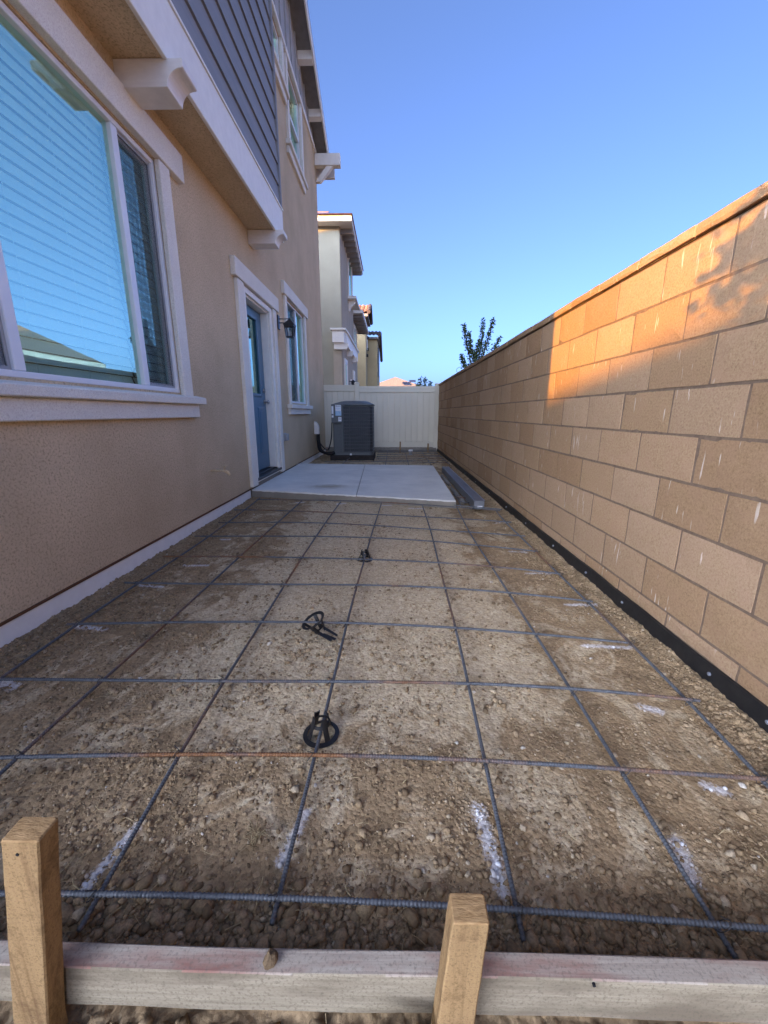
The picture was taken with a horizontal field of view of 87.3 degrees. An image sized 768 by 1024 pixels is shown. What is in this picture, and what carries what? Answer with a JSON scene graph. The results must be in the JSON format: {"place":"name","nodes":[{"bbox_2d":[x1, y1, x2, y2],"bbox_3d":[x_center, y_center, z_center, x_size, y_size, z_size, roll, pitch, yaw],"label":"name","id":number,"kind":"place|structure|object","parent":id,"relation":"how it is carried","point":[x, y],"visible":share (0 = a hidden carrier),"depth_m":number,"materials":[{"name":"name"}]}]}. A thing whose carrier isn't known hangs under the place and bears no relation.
{"place":"outdoors","nodes":[
{"label":"outdoors","id":0,"kind":"place"},
{"bbox_2d":[0,0,340,647],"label":"house","id":1,"kind":"structure","parent":0,"point":[208,115],"depth_m":3.36,"materials":[{"name":"beige paint"}]},
{"bbox_2d":[0,22,133,383],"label":"window blind","id":2,"kind":"object","parent":1,"relation":"attached to","point":[19,51],"depth_m":2.35,"materials":[{"name":"white plastic"}]},
{"bbox_2d":[0,0,206,421],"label":"window","id":3,"kind":"structure","parent":1,"relation":"in","point":[19,400],"depth_m":2.76,"materials":[{"name":"plastic"}]},
{"bbox_2d":[96,123,165,383],"bbox_3d":[-1.907,-1.839,3.113,0.060,1.685,0.450,0,14,1],"label":"window blind","id":4,"kind":"object","parent":1,"relation":"attached to","point":[100,131],"depth_m":3.10,"materials":[{"name":"white plastic"}]},
{"bbox_2d":[211,465,230,475],"bbox_3d":[-1.677,-0.426,4.144,0.193,0.117,0.055,-4,14,-16],"label":"hose bib","id":5,"kind":"object","parent":1,"relation":"attached to","point":[226,471],"visible":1,"depth_m":4.14,"materials":[{"name":"beige paint"}]},
{"bbox_2d":[229,255,284,488],"bbox_3d":[-1.798,-1.791,5.775,0.245,2.760,1.820,0,14,1],"label":"door","id":6,"kind":"structure","parent":1,"relation":"in","point":[262,409],"depth_m":5.95,"materials":[{"name":"blue paint"}]},
{"bbox_2d":[271,0,289,104],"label":"window","id":7,"kind":"structure","parent":1,"relation":"in","point":[278,50],"depth_m":6.46,"materials":[{"name":"plastic"}]},
{"bbox_2d":[283,433,288,440],"bbox_3d":[-1.679,-1.287,6.921,0.074,0.135,0.130,0,14,1],"label":"outdoor outlet","id":8,"kind":"object","parent":1,"relation":"attached to","point":[285,436],"visible":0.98,"depth_m":6.87,"materials":[{"name":"grey plastic"}]},
{"bbox_2d":[277,315,295,337],"bbox_3d":[-1.577,-3.008,6.532,0.277,0.338,0.176,0,14,1],"label":"wall lantern","id":9,"kind":"object","parent":1,"relation":"attached to","point":[289,324],"depth_m":6.50,"materials":[{"name":"black metal"}]},
{"bbox_2d":[283,46,307,194],"bbox_3d":[-1.680,-7.161,7.511,0.180,1.520,1.500,0,14,1],"label":"window","id":10,"kind":"structure","parent":1,"relation":"in","point":[294,127],"depth_m":7.58,"materials":[{"name":"plastic"}]},
{"bbox_2d":[280,280,312,413],"bbox_3d":[-1.692,-3.017,7.850,0.180,2.160,1.940,0,14,1],"label":"window","id":11,"kind":"structure","parent":1,"relation":"in","point":[296,353],"depth_m":7.89,"materials":[{"name":"plastic"}]},
{"bbox_2d":[314,422,334,454],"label":"refrigerant lines","id":12,"kind":"object","parent":1,"relation":"attached to","point":[317,433],"visible":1,"depth_m":9.57,"materials":[{"name":"black rubber"}]},
{"bbox_2d":[0,451,767,1023],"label":"soil","id":13,"kind":"structure","parent":0,"point":[660,717],"depth_m":1.40,"materials":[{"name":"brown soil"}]},
{"bbox_2d":[1,817,67,1023],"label":"wooden stake","id":14,"kind":"object","parent":13,"relation":"on","point":[30,853],"visible":1,"depth_m":0.65,"materials":[{"name":"brown wood"}]},
{"bbox_2d":[0,498,259,677],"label":"rebar","id":15,"kind":"object","parent":13,"relation":"on","point":[62,634],"visible":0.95,"depth_m":2.17,"materials":[{"name":"metal"}]},
{"bbox_2d":[0,501,301,775],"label":"rebar","id":16,"kind":"object","parent":13,"relation":"on","point":[37,739],"visible":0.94,"depth_m":1.65,"materials":[{"name":"metal"}]},
{"bbox_2d":[76,502,340,932],"bbox_3d":[-0.595,0.374,2.827,0.050,0.032,4.108,0,14,2],"label":"rebar","id":17,"kind":"object","parent":13,"relation":"on","point":[87,915],"visible":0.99,"depth_m":1.17,"materials":[{"name":"metal"}]},
{"bbox_2d":[239,814,269,856],"bbox_3d":[-0.329,0.835,1.038,0.082,0.024,0.112,0,14,1],"label":"dry grass tuft","id":18,"kind":"object","parent":13,"relation":"on","point":[256,836],"visible":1,"depth_m":1.04,"materials":[{"name":"plant"}]},
{"bbox_2d":[302,611,337,641],"bbox_3d":[-0.317,0.583,1.987,0.128,0.112,0.167,-32,21,-9],"label":"rebar chair","id":19,"kind":"object","parent":13,"relation":"on","point":[316,631],"visible":0.95,"depth_m":1.98,"materials":[{"name":"black plastic"}]},
{"bbox_2d":[303,710,338,748],"bbox_3d":[-0.216,0.726,1.377,0.124,0.080,0.124,-4,14,-16],"label":"rebar chair","id":20,"kind":"object","parent":13,"relation":"on","point":[325,723],"visible":0.99,"depth_m":1.35,"materials":[{"name":"black plastic"}]},
{"bbox_2d":[270,503,381,925],"bbox_3d":[-0.143,0.386,2.781,0.030,0.042,3.979,1,14,3],"label":"rebar","id":21,"kind":"object","parent":13,"relation":"on","point":[286,864],"visible":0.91,"depth_m":1.17,"materials":[{"name":"metal"}]},
{"bbox_2d":[0,675,700,705],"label":"rebar","id":22,"kind":"object","parent":13,"relation":"on","point":[221,680],"visible":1,"depth_m":1.57,"materials":[{"name":"metal"}]},
{"bbox_2d":[66,619,634,645],"bbox_3d":[-0.217,0.568,1.968,2.737,0.040,0.104,1,14,4],"label":"rebar","id":23,"kind":"object","parent":13,"relation":"on","point":[385,624],"visible":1,"depth_m":1.99,"materials":[{"name":"metal"}]},
{"bbox_2d":[330,452,375,460],"bbox_3d":[-0.733,-1.361,9.835,1.020,0.145,0.980,0,14,1],"label":"condenser pad","id":24,"kind":"object","parent":13,"relation":"on","point":[333,457],"visible":0.6,"depth_m":9.36,"materials":[{"name":"grey concrete"}]},
{"bbox_2d":[331,401,374,454],"bbox_3d":[-0.710,-1.990,9.620,0.952,1.270,0.936,0,14,1],"label":"air conditioner","id":25,"kind":"object","parent":24,"relation":"on","point":[353,426],"visible":1,"depth_m":9.25,"materials":[{"name":"metal"}]},
{"bbox_2d":[252,464,455,508],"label":"patio slab","id":26,"kind":"structure","parent":13,"relation":"on","point":[419,484],"depth_m":5.61,"materials":[{"name":"concrete"}]},
{"bbox_2d":[124,581,592,603],"bbox_3d":[-0.216,0.459,2.414,2.778,0.040,0.113,1,14,5],"label":"rebar","id":27,"kind":"object","parent":13,"relation":"on","point":[416,586],"visible":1,"depth_m":2.45,"materials":[{"name":"metal"}]},
{"bbox_2d":[162,556,562,577],"bbox_3d":[-0.215,0.354,2.839,2.786,0.040,0.167,2,14,7],"label":"rebar","id":28,"kind":"object","parent":13,"relation":"on","point":[362,559],"visible":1,"depth_m":2.89,"materials":[{"name":"metal"}]},
{"bbox_2d":[357,549,371,561],"bbox_3d":[-0.144,0.320,3.027,0.124,0.080,0.124,11,18,38],"label":"rebar chair","id":29,"kind":"object","parent":13,"relation":"on","point":[362,553],"visible":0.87,"depth_m":3.01,"materials":[{"name":"black plastic"}]},
{"bbox_2d":[195,534,537,552],"bbox_3d":[-0.213,0.236,3.319,2.815,0.040,0.156,2,14,8],"label":"rebar","id":30,"kind":"object","parent":13,"relation":"on","point":[478,545],"visible":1,"depth_m":3.39,"materials":[{"name":"metal"}]},
{"bbox_2d":[218,522,524,536],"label":"rebar","id":31,"kind":"object","parent":13,"relation":"on","point":[379,525],"visible":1,"depth_m":3.73,"materials":[{"name":"metal"}]},
{"bbox_2d":[234,509,510,522],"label":"rebar","id":32,"kind":"object","parent":13,"relation":"on","point":[375,514],"visible":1,"depth_m":4.18,"materials":[{"name":"metal"}]},
{"bbox_2d":[256,499,499,510],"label":"rebar","id":33,"kind":"object","parent":13,"relation":"on","point":[379,502],"visible":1,"depth_m":4.72,"materials":[{"name":"metal"}]},
{"bbox_2d":[454,505,501,509],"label":"rebar","id":34,"kind":"object","parent":33,"relation":"on","point":[477,507],"visible":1,"depth_m":4.40,"materials":[{"name":"metal"}]},
{"bbox_2d":[323,382,439,450],"bbox_3d":[-0.571,-2.632,11.332,4.217,1.940,0.144,0,14,1],"label":"vinyl fence","id":35,"kind":"object","parent":13,"relation":"on","point":[399,416],"visible":0.6,"depth_m":11.25,"materials":[{"name":"white plastic"}]},
{"bbox_2d":[3,507,759,949],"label":"pebbles","id":36,"kind":"object","parent":13,"relation":"on","point":[753,865],"visible":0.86,"depth_m":1.20,"materials":[{"name":"stone"}]},
{"bbox_2d":[328,447,435,452],"bbox_3d":[-0.057,-1.736,11.424,3.050,0.204,0.254,0,14,1],"label":"fence footing","id":37,"kind":"object","parent":13,"relation":"on","point":[331,449],"visible":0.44,"depth_m":11.31,"materials":[{"name":"concrete"}]},
{"bbox_2d":[0,940,767,1023],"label":"form board","id":38,"kind":"object","parent":13,"relation":"on","point":[514,984],"visible":0.86,"depth_m":0.73,"materials":[{"name":"grey wood"}]},
{"bbox_2d":[262,948,277,969],"bbox_3d":[-0.206,0.809,0.731,0.027,0.023,0.027,0,14,1],"label":"soil lump","id":39,"kind":"object","parent":38,"relation":"on","point":[270,960],"visible":1,"depth_m":0.72,"materials":[{"name":"beige soil"}]},
{"bbox_2d":[0,889,767,932],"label":"rebar","id":40,"kind":"object","parent":13,"relation":"on","point":[540,911],"visible":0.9,"depth_m":0.86,"materials":[{"name":"metal"}]},
{"bbox_2d":[0,745,767,784],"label":"rebar","id":41,"kind":"object","parent":13,"relation":"on","point":[484,760],"visible":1,"depth_m":1.22,"materials":[{"name":"metal"}]},
{"bbox_2d":[0,548,767,1023],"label":"dry straw","id":42,"kind":"object","parent":13,"relation":"on","point":[362,822],"visible":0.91,"depth_m":0.95,"materials":[{"name":"beige plant"}]},
{"bbox_2d":[0,452,767,1023],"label":"soil clods","id":43,"kind":"object","parent":13,"relation":"on","point":[258,934],"visible":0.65,"depth_m":0.89,"materials":[{"name":"brown soil"}]},
{"bbox_2d":[325,461,446,462],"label":"rebar","id":44,"kind":"object","parent":13,"relation":"on","point":[382,461],"visible":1,"depth_m":8.35,"materials":[{"name":"metal"}]},
{"bbox_2d":[379,450,434,450],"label":"rebar","id":45,"kind":"object","parent":13,"relation":"on","point":[407,450],"visible":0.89,"depth_m":10.90,"materials":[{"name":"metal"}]},
{"bbox_2d":[378,451,435,452],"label":"rebar","id":46,"kind":"object","parent":13,"relation":"on","point":[397,451],"visible":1,"depth_m":10.53,"materials":[{"name":"metal"}]},
{"bbox_2d":[377,454,439,455],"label":"rebar","id":47,"kind":"object","parent":13,"relation":"on","point":[401,454],"visible":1,"depth_m":9.75,"materials":[{"name":"metal"}]},
{"bbox_2d":[377,456,441,456],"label":"rebar","id":48,"kind":"object","parent":13,"relation":"on","point":[409,456],"visible":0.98,"depth_m":9.35,"materials":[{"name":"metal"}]},
{"bbox_2d":[376,458,443,458],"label":"rebar","id":49,"kind":"object","parent":13,"relation":"on","point":[409,458],"visible":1,"depth_m":9.01,"materials":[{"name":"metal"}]},
{"bbox_2d":[388,460,445,460],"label":"rebar","id":50,"kind":"object","parent":13,"relation":"on","point":[416,460],"visible":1,"depth_m":8.66,"materials":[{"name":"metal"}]},
{"bbox_2d":[441,474,450,485],"bbox_3d":[0.995,-0.508,6.525,0.079,0.071,1.050,0,14,1],"label":"concrete spill","id":51,"kind":"object","parent":13,"relation":"on","point":[445,480],"visible":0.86,"depth_m":6.44,"materials":[{"name":"grey concrete"}]},
{"bbox_2d":[450,488,464,504],"bbox_3d":[0.972,-0.213,5.336,0.085,0.066,1.000,0,14,1],"label":"concrete spill","id":52,"kind":"object","parent":13,"relation":"on","point":[457,493],"visible":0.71,"depth_m":5.28,"materials":[{"name":"grey concrete"}]},
{"bbox_2d":[431,893,488,1023],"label":"wooden stake","id":53,"kind":"object","parent":13,"relation":"on","point":[463,948],"visible":1,"depth_m":0.65,"materials":[{"name":"brown wood"}]},
{"bbox_2d":[442,466,484,508],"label":"metal beam","id":54,"kind":"structure","parent":13,"relation":"on","point":[467,492],"depth_m":5.23,"materials":[{"name":"metal"}]},
{"bbox_2d":[422,505,525,942],"bbox_3d":[0.374,0.399,2.724,0.038,0.040,3.922,1,14,2],"label":"rebar","id":55,"kind":"object","parent":13,"relation":"on","point":[508,870],"visible":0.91,"depth_m":1.15,"materials":[{"name":"metal"}]},
{"bbox_2d":[456,507,738,958],"bbox_3d":[0.750,0.417,2.658,0.035,0.041,3.834,0,14,2],"label":"rebar","id":56,"kind":"object","parent":13,"relation":"on","point":[722,936],"visible":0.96,"depth_m":1.12,"materials":[{"name":"metal"}]},
{"bbox_2d":[496,511,767,788],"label":"rebar","id":57,"kind":"object","parent":13,"relation":"on","point":[723,738],"visible":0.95,"depth_m":1.59,"materials":[{"name":"metal"}]},
{"bbox_2d":[307,0,767,385],"label":"sky","id":58,"kind":"structure","parent":0,"point":[503,160],"materials":[{"name":"blue"}]},
{"label":"ground","id":59,"kind":"structure","parent":0,"visible":0},
{"bbox_2d":[318,211,368,441],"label":"house","id":60,"kind":"structure","parent":59,"relation":"on","point":[343,323],"depth_m":14.87,"materials":[{"name":"beige paint"}]},
{"bbox_2d":[344,358,347,384],"bbox_3d":[-1.505,-5.031,16.147,0.049,2.040,0.940,0,14,1],"label":"window","id":61,"kind":"structure","parent":60,"relation":"in","point":[345,360],"depth_m":15.68,"materials":[{"name":"white paint"}]},
{"bbox_2d":[347,258,352,295],"bbox_3d":[-1.459,-10.023,17.391,0.049,1.640,1.540,0,14,1],"label":"window","id":62,"kind":"structure","parent":60,"relation":"in","point":[350,290],"depth_m":17.26,"materials":[{"name":"white paint"}]},
{"bbox_2d":[353,323,356,346],"bbox_3d":[-1.540,-8.989,21.354,0.049,1.640,1.340,0,14,1],"label":"window","id":63,"kind":"structure","parent":60,"relation":"in","point":[354,328],"depth_m":21.25,"materials":[{"name":"white paint"}]},
{"bbox_2d":[357,304,382,385],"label":"house","id":64,"kind":"structure","parent":59,"relation":"on","point":[368,362],"depth_m":29.95,"materials":[{"name":"yellow paint"}]},
{"bbox_2d":[380,377,417,407],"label":"house","id":65,"kind":"structure","parent":59,"relation":"on","point":[395,381],"depth_m":58.08,"materials":[{"name":"brown"}]},
{"bbox_2d":[415,376,432,385],"bbox_3d":[1.982,-5.365,20.296,1.060,2.867,0.629,0,14,1],"label":"young tree","id":66,"kind":"object","parent":59,"relation":"on","point":[424,381],"visible":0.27,"depth_m":19.99,"materials":[{"name":"green plant"}]},
{"bbox_2d":[459,317,502,368],"bbox_3d":[2.353,-3.060,10.018,1.064,3.298,0.345,0,14,1],"label":"tree","id":67,"kind":"object","parent":59,"relation":"on","point":[472,351],"visible":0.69,"depth_m":9.75,"materials":[{"name":"green plant"}]},
{"bbox_2d":[437,181,767,705],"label":"block wall","id":68,"kind":"structure","parent":59,"relation":"on","point":[613,430],"depth_m":1.94,"materials":[{"name":"beige concrete"}]},
{"bbox_2d":[437,449,767,732],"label":"wall membrane strip","id":69,"kind":"object","parent":68,"relation":"attached to","point":[753,707],"depth_m":1.93,"materials":[{"name":"plastic"}]}
]}

